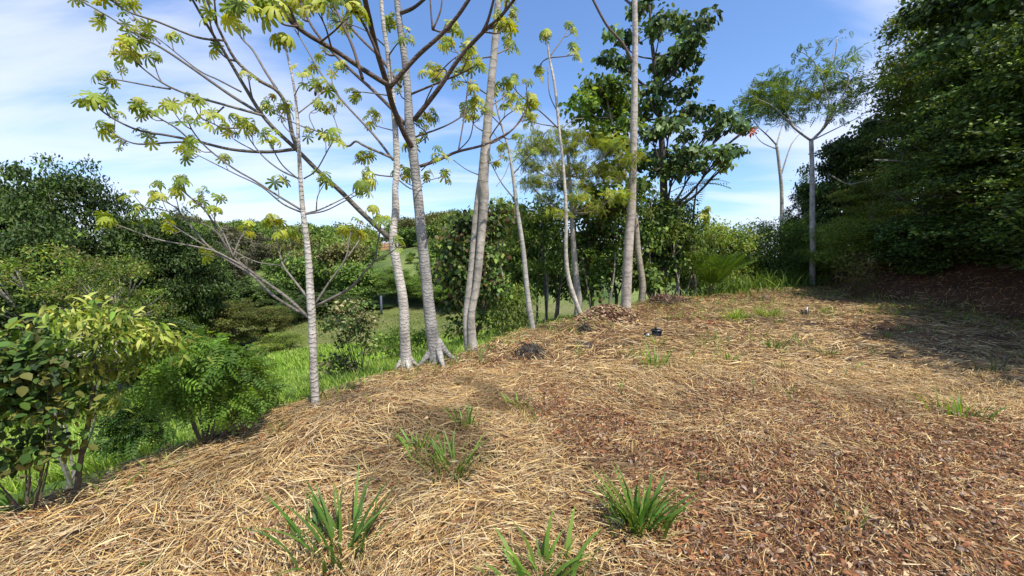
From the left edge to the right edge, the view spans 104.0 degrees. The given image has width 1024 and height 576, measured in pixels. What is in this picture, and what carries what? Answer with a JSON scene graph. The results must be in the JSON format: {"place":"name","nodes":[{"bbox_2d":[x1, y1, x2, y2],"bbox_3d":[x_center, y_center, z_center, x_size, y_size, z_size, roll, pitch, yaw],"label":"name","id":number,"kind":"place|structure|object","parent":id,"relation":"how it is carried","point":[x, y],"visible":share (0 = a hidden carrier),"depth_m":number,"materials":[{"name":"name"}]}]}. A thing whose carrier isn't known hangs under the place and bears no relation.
{"place":"outdoors","nodes":[
{"label":"outdoors","id":0,"kind":"place"},
{"bbox_2d":[0,0,926,255],"label":"sky","id":1,"kind":"structure","parent":0,"point":[50,51],"materials":[{"name":"blue"}]},
{"bbox_2d":[0,215,1023,575],"bbox_3d":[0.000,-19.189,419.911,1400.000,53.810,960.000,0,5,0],"label":"ground","id":2,"kind":"structure","parent":0,"point":[566,307],"depth_m":3.06,"materials":[{"name":"soil"}]},
{"bbox_2d":[0,480,43,516],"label":"grass tuft","id":3,"kind":"object","parent":2,"relation":"on","point":[21,502],"visible":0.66,"depth_m":2.29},
{"bbox_2d":[0,162,71,240],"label":"dense tree","id":4,"kind":"object","parent":2,"relation":"on","point":[6,188],"visible":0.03,"depth_m":27.85,"materials":[{"name":"green plant"}]},
{"bbox_2d":[0,275,79,330],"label":"dense tree","id":5,"kind":"object","parent":2,"relation":"on","point":[28,308],"visible":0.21,"depth_m":14.61,"materials":[{"name":"green plant"}]},
{"bbox_2d":[0,310,109,515],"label":"broadleaf shrub","id":6,"kind":"object","parent":2,"relation":"on","point":[25,371],"visible":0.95,"depth_m":2.21,"materials":[{"name":"green plant"}]},
{"bbox_2d":[1,309,138,414],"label":"shrub","id":7,"kind":"object","parent":2,"relation":"on","point":[100,387],"visible":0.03,"depth_m":11.82,"materials":[{"name":"green plant"}]},
{"bbox_2d":[0,152,148,288],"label":"dense tree","id":8,"kind":"object","parent":2,"relation":"on","point":[44,208],"visible":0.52,"depth_m":21.04,"materials":[{"name":"green plant"}]},
{"bbox_2d":[0,221,154,326],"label":"spreading tree","id":9,"kind":"object","parent":2,"relation":"on","point":[51,292],"visible":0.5,"depth_m":14.65,"materials":[{"name":"green plant"}]},
{"bbox_2d":[34,265,150,319],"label":"leafy tree","id":10,"kind":"object","parent":2,"relation":"on","point":[112,287],"visible":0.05,"depth_m":19.09,"materials":[{"name":"green plant"}]},
{"bbox_2d":[35,322,156,489],"bbox_3d":[-3.764,1.232,3.404,1.554,1.872,0.875,0,5,0],"label":"shrub","id":11,"kind":"object","parent":2,"relation":"on","point":[64,468],"visible":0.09,"depth_m":3.69,"materials":[{"name":"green plant"}]},
{"bbox_2d":[2,292,211,498],"bbox_3d":[-2.368,0.677,2.469,0.779,1.312,0.750,0,5,0],"label":"long leaved shrub","id":12,"kind":"object","parent":2,"relation":"on","point":[79,322],"visible":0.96,"depth_m":2.37,"materials":[{"name":"green plant"}]},
{"bbox_2d":[33,236,181,390],"bbox_3d":[-15.970,1.465,16.248,4.281,7.158,4.096,2,5,17],"label":"spreading tree","id":13,"kind":"object","parent":2,"relation":"on","point":[126,271],"visible":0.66,"depth_m":15.80,"materials":[{"name":"green plant"}]},
{"bbox_2d":[107,316,173,391],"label":"dense tree","id":14,"kind":"object","parent":2,"relation":"on","point":[132,373],"visible":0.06,"depth_m":15.12,"materials":[{"name":"green plant"}]},
{"bbox_2d":[70,386,212,461],"bbox_3d":[-3.525,1.344,3.821,0.996,0.856,0.797,-1,5,-9],"label":"shrub","id":15,"kind":"object","parent":2,"relation":"on","point":[119,421],"visible":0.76,"depth_m":3.67,"materials":[{"name":"green plant"}]},
{"bbox_2d":[82,202,236,332],"bbox_3d":[-20.883,0.165,23.847,6.724,10.732,7.322,4,6,37],"label":"dense tree","id":16,"kind":"object","parent":2,"relation":"on","point":[147,250],"visible":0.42,"depth_m":23.19,"materials":[{"name":"green plant"}]},
{"bbox_2d":[136,293,213,335],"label":"bright tree","id":17,"kind":"object","parent":2,"relation":"on","point":[185,318],"visible":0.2,"depth_m":23.74,"materials":[{"name":"green plant"}]},
{"bbox_2d":[141,314,213,351],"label":"dense tree","id":18,"kind":"object","parent":2,"relation":"on","point":[180,324],"visible":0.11,"depth_m":18.15,"materials":[{"name":"green plant"}]},
{"bbox_2d":[148,219,231,335],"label":"dense tree","id":19,"kind":"object","parent":2,"relation":"on","point":[210,305],"visible":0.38,"depth_m":24.30,"materials":[{"name":"green plant"}]},
{"bbox_2d":[110,328,283,445],"bbox_3d":[-2.372,0.778,3.087,1.088,0.984,0.888,-2,5,-24],"label":"feather leaved shrub","id":20,"kind":"object","parent":2,"relation":"on","point":[195,382],"visible":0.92,"depth_m":2.94,"materials":[{"name":"green plant"}]},
{"bbox_2d":[203,259,247,316],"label":"dense tree","id":21,"kind":"object","parent":2,"relation":"on","point":[234,293],"visible":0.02,"depth_m":33.63,"materials":[{"name":"green plant"}]},
{"bbox_2d":[206,229,250,251],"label":"hillside tree","id":22,"kind":"object","parent":2,"relation":"on","point":[234,236],"visible":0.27,"depth_m":78.90,"materials":[{"name":"green plant"}]},
{"bbox_2d":[202,297,276,347],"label":"olive tree","id":23,"kind":"object","parent":2,"relation":"on","point":[231,323],"visible":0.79,"depth_m":26.92,"materials":[{"name":"green plant"}]},
{"bbox_2d":[220,246,258,281],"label":"hillside tree","id":24,"kind":"object","parent":2,"relation":"on","point":[241,273],"visible":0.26,"depth_m":53.20,"materials":[{"name":"green plant"}]},
{"bbox_2d":[222,276,271,318],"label":"dense tree","id":25,"kind":"object","parent":2,"relation":"on","point":[251,289],"visible":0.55,"depth_m":35.81,"materials":[{"name":"green plant"}]},
{"bbox_2d":[92,32,405,407],"bbox_3d":[-2.286,-0.497,3.615,2.876,3.342,1.482,0,5,0],"label":"cecropia tree","id":26,"kind":"object","parent":2,"relation":"on","point":[279,39],"visible":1,"depth_m":3.53,"materials":[{"name":"green plant"}]},
{"bbox_2d":[204,358,300,435],"bbox_3d":[-2.365,1.022,3.614,0.845,0.754,0.603,0,5,0],"label":"feather leaved shrub","id":27,"kind":"object","parent":2,"relation":"on","point":[276,386],"visible":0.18,"depth_m":3.58,"materials":[{"name":"green plant"}]},
{"bbox_2d":[67,0,451,370],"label":"cecropia tree","id":28,"kind":"object","parent":2,"relation":"on","point":[127,52],"visible":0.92,"depth_m":4.33,"materials":[{"name":"green plant"}]},
{"bbox_2d":[246,241,273,269],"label":"hillside tree","id":29,"kind":"object","parent":2,"relation":"on","point":[259,248],"visible":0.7,"depth_m":72.42,"materials":[{"name":"green plant"}]},
{"bbox_2d":[246,281,298,309],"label":"dense tree","id":30,"kind":"object","parent":2,"relation":"on","point":[291,294],"visible":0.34,"depth_m":37.68,"materials":[{"name":"green plant"}]},
{"bbox_2d":[246,305,299,340],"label":"olive tree","id":31,"kind":"object","parent":2,"relation":"on","point":[281,319],"visible":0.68,"depth_m":29.18,"materials":[{"name":"green plant"}]},
{"bbox_2d":[249,331,308,354],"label":"bush","id":32,"kind":"object","parent":2,"relation":"on","point":[282,341],"visible":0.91,"depth_m":23.93,"materials":[{"name":"green plant"}]},
{"bbox_2d":[256,254,305,293],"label":"hillside tree","id":33,"kind":"object","parent":2,"relation":"on","point":[283,276],"visible":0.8,"depth_m":47.36,"materials":[{"name":"green plant"}]},
{"bbox_2d":[273,298,323,321],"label":"dense tree","id":34,"kind":"object","parent":2,"relation":"on","point":[296,314],"visible":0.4,"depth_m":35.94,"materials":[{"name":"green plant"}]},
{"bbox_2d":[294,249,328,292],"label":"hillside tree","id":35,"kind":"object","parent":2,"relation":"on","point":[316,283],"visible":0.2,"depth_m":49.55,"materials":[{"name":"green plant"}]},
{"bbox_2d":[0,302,635,505],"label":"grass","id":36,"kind":"structure","parent":2,"relation":"on","point":[299,381],"depth_m":7.80,"materials":[{"name":"plant"}]},
{"bbox_2d":[232,466,407,575],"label":"grass tuft","id":37,"kind":"object","parent":2,"relation":"on","point":[325,515],"visible":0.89,"depth_m":2.07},
{"bbox_2d":[312,257,338,292],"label":"hillside tree","id":38,"kind":"object","parent":2,"relation":"on","point":[319,268],"visible":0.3,"depth_m":47.57,"materials":[{"name":"green plant"}]},
{"bbox_2d":[296,289,358,314],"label":"dense tree","id":39,"kind":"object","parent":2,"relation":"on","point":[329,293],"visible":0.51,"depth_m":38.44,"materials":[{"name":"green plant"}]},
{"bbox_2d":[312,238,370,281],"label":"hillside tree","id":40,"kind":"object","parent":2,"relation":"on","point":[340,252],"visible":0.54,"depth_m":48.11,"materials":[{"name":"green plant"}]},
{"bbox_2d":[316,297,385,376],"bbox_3d":[-2.957,0.957,7.334,1.224,1.599,1.072,4,7,42],"label":"rounded shrub","id":41,"kind":"object","parent":2,"relation":"on","point":[363,317],"visible":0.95,"depth_m":7.24,"materials":[{"name":"green plant"}]},
{"bbox_2d":[331,258,379,294],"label":"hillside tree","id":42,"kind":"object","parent":2,"relation":"on","point":[350,271],"visible":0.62,"depth_m":44.83,"materials":[{"name":"green plant"}]},
{"bbox_2d":[342,285,376,303],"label":"hillside tree","id":43,"kind":"object","parent":2,"relation":"on","point":[367,292],"visible":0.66,"depth_m":43.95,"materials":[{"name":"green plant"}]},
{"bbox_2d":[219,0,538,368],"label":"cecropia tree","id":44,"kind":"object","parent":2,"relation":"on","point":[437,349],"visible":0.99,"depth_m":4.91,"materials":[{"name":"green plant"}]},
{"bbox_2d":[365,321,426,359],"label":"round bush","id":45,"kind":"object","parent":2,"relation":"on","point":[393,341],"visible":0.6,"depth_m":9.03,"materials":[{"name":"green plant"}]},
{"bbox_2d":[374,266,420,303],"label":"leafy tree","id":46,"kind":"object","parent":2,"relation":"on","point":[410,281],"visible":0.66,"depth_m":45.00,"materials":[{"name":"green plant"}]},
{"bbox_2d":[395,426,494,486],"bbox_3d":[-0.440,1.155,2.740,0.659,0.422,0.616,-3,6,-31],"label":"grass tuft","id":47,"kind":"object","parent":2,"relation":"on","point":[441,457],"visible":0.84,"depth_m":2.74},
{"bbox_2d":[419,198,523,343],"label":"creeper clad tree","id":48,"kind":"object","parent":2,"relation":"on","point":[452,243],"visible":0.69,"depth_m":8.22,"materials":[{"name":"green plant"}]},
{"bbox_2d":[436,0,541,351],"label":"cecropia tree","id":49,"kind":"object","parent":2,"relation":"on","point":[479,221],"visible":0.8,"depth_m":5.87,"materials":[{"name":"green plant"}]},
{"bbox_2d":[487,194,527,330],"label":"leafy sapling","id":50,"kind":"object","parent":2,"relation":"on","point":[509,246],"visible":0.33,"depth_m":9.53,"materials":[{"name":"green plant"}]},
{"bbox_2d":[476,281,545,340],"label":"leafy shrub","id":51,"kind":"object","parent":2,"relation":"on","point":[507,316],"visible":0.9,"depth_m":8.60,"materials":[{"name":"green plant"}]},
{"bbox_2d":[483,85,539,328],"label":"cecropia tree","id":52,"kind":"object","parent":2,"relation":"on","point":[533,151],"visible":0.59,"depth_m":7.23,"materials":[{"name":"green plant"}]},
{"bbox_2d":[0,256,1023,575],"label":"straw","id":53,"kind":"object","parent":2,"relation":"on","point":[484,374],"visible":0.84,"depth_m":2.73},
{"bbox_2d":[2,253,1023,575],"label":"fallen leaves","id":54,"kind":"object","parent":53,"relation":"on","point":[840,487],"visible":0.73,"depth_m":2.78,"materials":[{"name":"brown plant"}]},
{"bbox_2d":[491,196,545,325],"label":"tree","id":55,"kind":"object","parent":2,"relation":"on","point":[516,275],"visible":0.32,"depth_m":11.24,"materials":[{"name":"green plant"}]},
{"bbox_2d":[506,198,549,327],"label":"leafy sapling","id":56,"kind":"object","parent":2,"relation":"on","point":[528,237],"visible":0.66,"depth_m":10.02,"materials":[{"name":"green plant"}]},
{"bbox_2d":[510,341,546,359],"bbox_3d":[0.256,0.893,5.710,0.567,0.258,0.480,0,5,0],"label":"rock","id":57,"kind":"object","parent":2,"relation":"on","point":[529,348],"visible":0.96,"depth_m":5.65,"materials":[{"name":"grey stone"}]},
{"bbox_2d":[473,504,602,575],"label":"grass tuft","id":58,"kind":"object","parent":2,"relation":"on","point":[574,562],"visible":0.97,"depth_m":1.95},
{"bbox_2d":[520,194,559,321],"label":"sapling","id":59,"kind":"object","parent":2,"relation":"on","point":[544,281],"visible":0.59,"depth_m":10.29,"materials":[{"name":"green plant"}]},
{"bbox_2d":[504,21,583,315],"bbox_3d":[0.694,-2.396,8.276,1.709,6.221,1.228,0,5,0],"label":"cecropia tree","id":60,"kind":"object","parent":2,"relation":"on","point":[545,34],"visible":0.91,"depth_m":8.18,"materials":[{"name":"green plant"}]},
{"bbox_2d":[525,209,564,322],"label":"leafy sapling","id":61,"kind":"object","parent":2,"relation":"on","point":[548,266],"visible":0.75,"depth_m":10.31,"materials":[{"name":"green plant"}]},
{"bbox_2d":[511,199,585,318],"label":"tree","id":62,"kind":"object","parent":2,"relation":"on","point":[551,254],"visible":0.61,"depth_m":10.82,"materials":[{"name":"green plant"}]},
{"bbox_2d":[504,124,649,316],"bbox_3d":[1.387,-1.511,9.570,3.222,5.126,2.848,0,5,0],"label":"feathery tree","id":63,"kind":"object","parent":2,"relation":"on","point":[613,174],"visible":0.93,"depth_m":9.14,"materials":[{"name":"green plant"}]},
{"bbox_2d":[557,185,636,305],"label":"tree","id":64,"kind":"object","parent":2,"relation":"on","point":[591,235],"visible":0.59,"depth_m":11.46,"materials":[{"name":"green plant"}]},
{"bbox_2d":[574,303,643,324],"bbox_3d":[1.976,0.530,8.211,1.406,0.431,1.154,0,5,0],"label":"leaf heap","id":65,"kind":"object","parent":2,"relation":"on","point":[613,313],"visible":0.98,"depth_m":7.97,"materials":[{"name":"brown plant"}]},
{"bbox_2d":[558,67,664,303],"bbox_3d":[2.556,-2.398,10.658,2.854,6.225,2.687,0,5,0],"label":"bright leaved tree","id":66,"kind":"object","parent":2,"relation":"on","point":[605,97],"visible":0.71,"depth_m":10.23,"materials":[{"name":"green plant"}]},
{"bbox_2d":[592,0,637,309],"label":"cecropia tree","id":67,"kind":"object","parent":2,"relation":"on","point":[626,290],"visible":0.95,"depth_m":9.03,"materials":[{"name":"grey plant"}]},
{"bbox_2d":[594,201,664,304],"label":"tree","id":68,"kind":"object","parent":2,"relation":"on","point":[609,282],"visible":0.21,"depth_m":12.09,"materials":[{"name":"green plant"}]},
{"bbox_2d":[578,462,699,544],"bbox_3d":[0.686,1.195,2.163,0.619,0.428,0.490,2,6,26],"label":"grass tuft","id":69,"kind":"object","parent":2,"relation":"on","point":[639,515],"visible":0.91,"depth_m":2.17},
{"bbox_2d":[615,194,696,299],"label":"tree","id":70,"kind":"object","parent":2,"relation":"on","point":[651,285],"visible":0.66,"depth_m":11.53,"materials":[{"name":"green plant"}]},
{"bbox_2d":[637,190,679,296],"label":"leafy sapling","id":71,"kind":"object","parent":2,"relation":"on","point":[650,212],"visible":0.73,"depth_m":11.33,"materials":[{"name":"green plant"}]},
{"bbox_2d":[640,290,695,304],"bbox_3d":[4.060,0.334,10.504,1.386,0.532,1.241,-2,5,-25],"label":"brush pile","id":72,"kind":"object","parent":2,"relation":"on","point":[669,299],"visible":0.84,"depth_m":10.31,"materials":[{"name":"brown plant"}]},
{"bbox_2d":[590,0,758,296],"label":"leaved tree","id":73,"kind":"object","parent":2,"relation":"on","point":[678,165],"visible":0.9,"depth_m":11.59,"materials":[{"name":"green plant"}]},
{"bbox_2d":[655,198,704,294],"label":"leafy sapling","id":74,"kind":"object","parent":2,"relation":"on","point":[681,231],"visible":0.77,"depth_m":11.70,"materials":[{"name":"green plant"}]},
{"bbox_2d":[656,194,715,295],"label":"tree","id":75,"kind":"object","parent":2,"relation":"on","point":[688,277],"visible":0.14,"depth_m":12.47,"materials":[{"name":"green plant"}]},
{"bbox_2d":[673,235,720,295],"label":"leafy sapling","id":76,"kind":"object","parent":2,"relation":"on","point":[686,269],"visible":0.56,"depth_m":12.17,"materials":[{"name":"green plant"}]},
{"bbox_2d":[690,221,737,259],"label":"leafy sapling","id":77,"kind":"object","parent":2,"relation":"on","point":[712,242],"visible":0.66,"depth_m":13.15,"materials":[{"name":"green plant"}]},
{"bbox_2d":[670,250,762,294],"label":"palm clump","id":78,"kind":"object","parent":2,"relation":"on","point":[717,270],"visible":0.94,"depth_m":11.81,"materials":[{"name":"green plant"}]},
{"bbox_2d":[670,275,778,296],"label":"grass clump","id":79,"kind":"object","parent":2,"relation":"on","point":[728,288],"visible":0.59,"depth_m":12.40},
{"bbox_2d":[697,213,753,292],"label":"bush","id":80,"kind":"object","parent":2,"relation":"on","point":[723,250],"visible":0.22,"depth_m":14.42,"materials":[{"name":"green plant"}]},
{"bbox_2d":[717,222,786,285],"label":"bush","id":81,"kind":"object","parent":2,"relation":"on","point":[753,248],"visible":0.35,"depth_m":15.00,"materials":[{"name":"green plant"}]},
{"bbox_2d":[702,269,801,291],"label":"grass clump","id":82,"kind":"object","parent":2,"relation":"on","point":[768,285],"visible":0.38,"depth_m":13.23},
{"bbox_2d":[728,64,810,253],"bbox_3d":[10.769,-4.300,17.281,3.483,9.205,4.193,2,6,26],"label":"feather crowned tree","id":83,"kind":"object","parent":2,"relation":"on","point":[744,110],"visible":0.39,"depth_m":17.07,"materials":[{"name":"green plant"}]},
{"bbox_2d":[734,217,806,276],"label":"bush","id":84,"kind":"object","parent":2,"relation":"on","point":[760,230],"visible":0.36,"depth_m":15.64,"materials":[{"name":"green plant"}]},
{"bbox_2d":[752,214,823,281],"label":"bush","id":85,"kind":"object","parent":2,"relation":"on","point":[794,263],"visible":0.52,"depth_m":15.49,"materials":[{"name":"green plant"}]},
{"bbox_2d":[777,173,833,230],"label":"dense tree","id":86,"kind":"object","parent":2,"relation":"on","point":[796,204],"visible":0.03,"depth_m":20.92,"materials":[{"name":"green plant"}]},
{"bbox_2d":[777,268,838,286],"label":"grass clump","id":87,"kind":"object","parent":2,"relation":"on","point":[802,278],"visible":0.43,"depth_m":14.31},
{"bbox_2d":[734,29,882,286],"bbox_3d":[10.515,-4.612,14.034,5.364,9.407,3.390,-2,5,-19],"label":"feather crowned tree","id":88,"kind":"object","parent":2,"relation":"on","point":[795,95],"visible":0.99,"depth_m":13.90,"materials":[{"name":"green plant"}]},
{"bbox_2d":[776,218,851,279],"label":"bush","id":89,"kind":"object","parent":2,"relation":"on","point":[794,237],"visible":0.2,"depth_m":15.48,"materials":[{"name":"green plant"}]},
{"bbox_2d":[792,209,892,279],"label":"tree","id":90,"kind":"object","parent":2,"relation":"on","point":[841,236],"visible":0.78,"depth_m":13.05,"materials":[{"name":"green plant"}]},
{"bbox_2d":[790,118,900,255],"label":"dense tree","id":91,"kind":"object","parent":2,"relation":"on","point":[838,165],"visible":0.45,"depth_m":17.28,"materials":[{"name":"green plant"}]},
{"bbox_2d":[822,245,903,297],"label":"thin bush","id":92,"kind":"object","parent":2,"relation":"on","point":[858,282],"visible":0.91,"depth_m":11.50,"materials":[{"name":"green plant"}]},
{"bbox_2d":[825,221,904,258],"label":"tree","id":93,"kind":"object","parent":2,"relation":"on","point":[857,249],"visible":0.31,"depth_m":12.39,"materials":[{"name":"green plant"}]},
{"bbox_2d":[823,170,928,242],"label":"olive tree","id":94,"kind":"object","parent":2,"relation":"on","point":[862,191],"visible":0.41,"depth_m":14.80,"materials":[{"name":"green plant"}]},
{"bbox_2d":[829,106,938,213],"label":"creeper draped tree","id":95,"kind":"object","parent":2,"relation":"on","point":[878,134],"visible":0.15,"depth_m":15.86,"materials":[{"name":"green plant"}]},
{"bbox_2d":[863,213,972,276],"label":"tree","id":96,"kind":"object","parent":2,"relation":"on","point":[933,258],"visible":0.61,"depth_m":10.68,"materials":[{"name":"green plant"}]},
{"bbox_2d":[858,125,985,235],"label":"creeper draped tree","id":97,"kind":"object","parent":2,"relation":"on","point":[894,218],"visible":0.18,"depth_m":11.66,"materials":[{"name":"green plant"}]},
{"bbox_2d":[850,0,996,140],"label":"leafy tree","id":98,"kind":"object","parent":2,"relation":"on","point":[904,88],"visible":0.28,"depth_m":15.51,"materials":[{"name":"green plant"}]},
{"bbox_2d":[882,208,994,265],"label":"tree","id":99,"kind":"object","parent":2,"relation":"on","point":[964,259],"visible":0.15,"depth_m":10.32,"materials":[{"name":"green plant"}]},
{"bbox_2d":[866,43,1023,214],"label":"dense tree","id":100,"kind":"object","parent":2,"relation":"on","point":[945,79],"visible":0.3,"depth_m":11.27,"materials":[{"name":"green plant"}]},
{"bbox_2d":[873,101,1023,268],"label":"dense tree","id":101,"kind":"object","parent":2,"relation":"on","point":[950,181],"visible":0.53,"depth_m":9.45,"materials":[{"name":"green plant"}]},
{"bbox_2d":[877,0,1023,152],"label":"dense tree","id":102,"kind":"object","parent":2,"relation":"on","point":[961,27],"visible":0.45,"depth_m":11.44,"materials":[{"name":"green plant"}]},
{"bbox_2d":[906,385,1007,421],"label":"grass tuft","id":103,"kind":"object","parent":2,"relation":"on","point":[957,406],"visible":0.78,"depth_m":3.68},
{"bbox_2d":[901,2,1023,221],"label":"dense tree","id":104,"kind":"object","parent":2,"relation":"on","point":[1005,79],"visible":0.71,"depth_m":9.03,"materials":[{"name":"green plant"}]},
{"bbox_2d":[922,212,1017,256],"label":"tree","id":105,"kind":"object","parent":2,"relation":"on","point":[965,217],"visible":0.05,"depth_m":9.73,"materials":[{"name":"green plant"}]},
{"bbox_2d":[939,209,1023,267],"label":"tree","id":106,"kind":"object","parent":2,"relation":"on","point":[1001,255],"visible":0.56,"depth_m":9.21,"materials":[{"name":"green plant"}]},
{"bbox_2d":[956,139,1023,272],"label":"dense tree","id":107,"kind":"object","parent":2,"relation":"on","point":[1007,199],"visible":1,"depth_m":7.81,"materials":[{"name":"green plant"}]},
{"bbox_2d":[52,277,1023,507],"bbox_3d":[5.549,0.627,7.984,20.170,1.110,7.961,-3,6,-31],"label":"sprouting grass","id":108,"kind":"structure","parent":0,"point":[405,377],"depth_m":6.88,"materials":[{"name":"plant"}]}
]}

